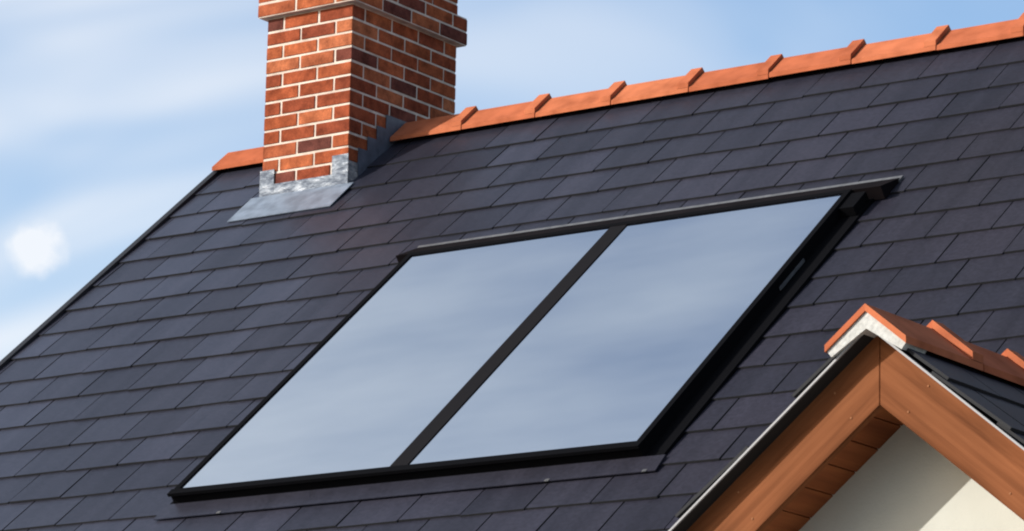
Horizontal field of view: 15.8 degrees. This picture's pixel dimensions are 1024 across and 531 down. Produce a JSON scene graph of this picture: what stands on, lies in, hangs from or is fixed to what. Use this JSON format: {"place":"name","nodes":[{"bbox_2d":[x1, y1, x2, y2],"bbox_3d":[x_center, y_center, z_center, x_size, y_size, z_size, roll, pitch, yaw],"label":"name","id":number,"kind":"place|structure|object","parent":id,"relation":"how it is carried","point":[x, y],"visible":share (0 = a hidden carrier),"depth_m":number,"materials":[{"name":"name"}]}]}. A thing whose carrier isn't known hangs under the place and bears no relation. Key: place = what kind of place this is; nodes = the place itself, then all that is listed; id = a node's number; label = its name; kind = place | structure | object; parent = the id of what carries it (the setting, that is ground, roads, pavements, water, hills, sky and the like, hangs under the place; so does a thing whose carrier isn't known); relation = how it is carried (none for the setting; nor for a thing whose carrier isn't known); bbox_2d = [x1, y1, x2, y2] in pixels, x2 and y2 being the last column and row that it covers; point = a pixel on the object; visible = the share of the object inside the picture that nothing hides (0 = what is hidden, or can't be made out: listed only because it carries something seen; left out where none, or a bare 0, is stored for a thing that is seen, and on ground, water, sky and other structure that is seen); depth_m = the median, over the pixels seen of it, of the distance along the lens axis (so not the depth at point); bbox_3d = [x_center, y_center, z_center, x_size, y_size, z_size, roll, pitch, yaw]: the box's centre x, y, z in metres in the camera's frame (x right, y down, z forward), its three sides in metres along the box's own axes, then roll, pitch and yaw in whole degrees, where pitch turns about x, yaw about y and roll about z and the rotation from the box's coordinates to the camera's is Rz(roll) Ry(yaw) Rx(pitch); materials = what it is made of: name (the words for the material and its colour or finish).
{"place":"outdoors","nodes":[
{"label":"outdoors","id":0,"kind":"place"},
{"bbox_2d":[0,0,1023,360],"label":"sky","id":1,"kind":"structure","parent":0,"point":[112,112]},
{"bbox_2d":[827,312,926,357],"bbox_3d":[1.009,0.195,10.196,0.249,0.118,0.120,-8,-16,35],"label":"ridge mortar","id":2,"kind":"object","parent":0,"point":[866,323],"visible":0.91,"depth_m":10.16,"materials":[{"name":"grey concrete"}]},
{"bbox_2d":[825,304,1023,385],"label":"ridge tiles","id":3,"kind":"object","parent":2,"relation":"on","point":[936,337],"visible":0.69,"depth_m":10.36,"materials":[{"name":"orange ceramic"}]},
{"label":"ground","id":4,"kind":"structure","parent":0,"visible":0},
{"bbox_2d":[212,12,1023,170],"bbox_3d":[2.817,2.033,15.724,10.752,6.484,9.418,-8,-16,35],"label":"ridge tiles","id":5,"kind":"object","parent":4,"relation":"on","point":[884,60],"depth_m":17.76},
{"bbox_2d":[0,167,233,369],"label":"roof edge trim","id":6,"kind":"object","parent":5,"relation":"attached to","point":[87,287],"visible":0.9,"depth_m":18.61,"materials":[{"name":"black wood"}]},
{"bbox_2d":[263,4,455,183],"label":"chimney bricks","id":7,"kind":"object","parent":5,"relation":"on","point":[352,82],"visible":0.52,"depth_m":18.73,"materials":[{"name":"red brick"}]},
{"bbox_2d":[264,3,455,179],"bbox_3d":[-0.784,-0.618,19.010,0.544,1.215,0.882,-8,-16,35],"label":"chimney mortar","id":8,"kind":"object","parent":7,"relation":"attached to","point":[345,89],"visible":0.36,"depth_m":18.74,"materials":[{"name":"beige concrete"}]},
{"bbox_2d":[258,0,466,44],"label":"chimney bricks","id":9,"kind":"object","parent":7,"relation":"on","point":[390,8],"visible":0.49,"depth_m":19.02,"materials":[{"name":"red brick"}]},
{"bbox_2d":[259,0,466,47],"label":"chimney mortar","id":10,"kind":"object","parent":9,"relation":"attached to","point":[400,20],"visible":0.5,"depth_m":18.93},
{"bbox_2d":[0,38,1023,530],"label":"roof slates","id":11,"kind":"object","parent":5,"relation":"on","point":[156,366],"visible":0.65,"depth_m":16.62,"materials":[{"name":"black stone"}]},
{"bbox_2d":[227,115,408,221],"bbox_3d":[-0.846,-0.436,18.889,0.658,0.593,1.090,-8,-16,35],"label":"chimney flashing","id":12,"kind":"object","parent":11,"relation":"on","point":[301,195],"visible":0.62,"depth_m":18.54,"materials":[{"name":"grey metal"}]},
{"bbox_2d":[153,175,903,519],"bbox_3d":[0.073,0.340,15.559,2.573,1.559,1.840,-8,-16,35],"label":"solar panel frame","id":13,"kind":"object","parent":11,"relation":"on","point":[689,401],"visible":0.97,"depth_m":14.98,"materials":[{"name":"black metal"}]},
{"bbox_2d":[182,194,841,487],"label":"solar panels","id":14,"kind":"object","parent":13,"relation":"in","point":[618,343],"visible":1,"depth_m":15.46,"materials":[{"name":"glass"}]},
{"bbox_2d":[799,424,1023,530],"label":"gable wall","id":15,"kind":"structure","parent":4,"relation":"on","point":[904,478],"depth_m":10.33,"materials":[{"name":"white paint"}]},
{"bbox_2d":[675,356,835,517],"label":"roof tile edges","id":16,"kind":"object","parent":15,"relation":"on","point":[795,394],"visible":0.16,"depth_m":10.34,"materials":[{"name":"black"}]},
{"bbox_2d":[668,334,873,530],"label":"trim","id":17,"kind":"structure","parent":15,"relation":"on","point":[778,426],"depth_m":10.31,"materials":[{"name":"black metal"}]},
{"bbox_2d":[687,335,882,530],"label":"bargeboard","id":18,"kind":"object","parent":15,"relation":"attached to","point":[811,441],"visible":0.96,"depth_m":10.28,"materials":[{"name":"brown wood"}]},
{"bbox_2d":[763,408,902,530],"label":"porch soffit","id":19,"kind":"structure","parent":15,"relation":"attached to","point":[856,453],"depth_m":10.39,"materials":[{"name":"brown wood"}]},
{"bbox_2d":[879,336,1023,449],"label":"trim","id":20,"kind":"structure","parent":15,"relation":"on","point":[922,366],"depth_m":9.97,"materials":[{"name":"grey metal"}]},
{"bbox_2d":[880,337,1023,519],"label":"bargeboard","id":21,"kind":"object","parent":15,"relation":"attached to","point":[958,433],"visible":0.96,"depth_m":10.02,"materials":[{"name":"brown wood"}]},
{"bbox_2d":[906,348,1023,443],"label":"porch slates","id":22,"kind":"object","parent":15,"relation":"on","point":[999,400],"visible":0.78,"depth_m":10.13,"materials":[{"name":"black stone"}]}
]}

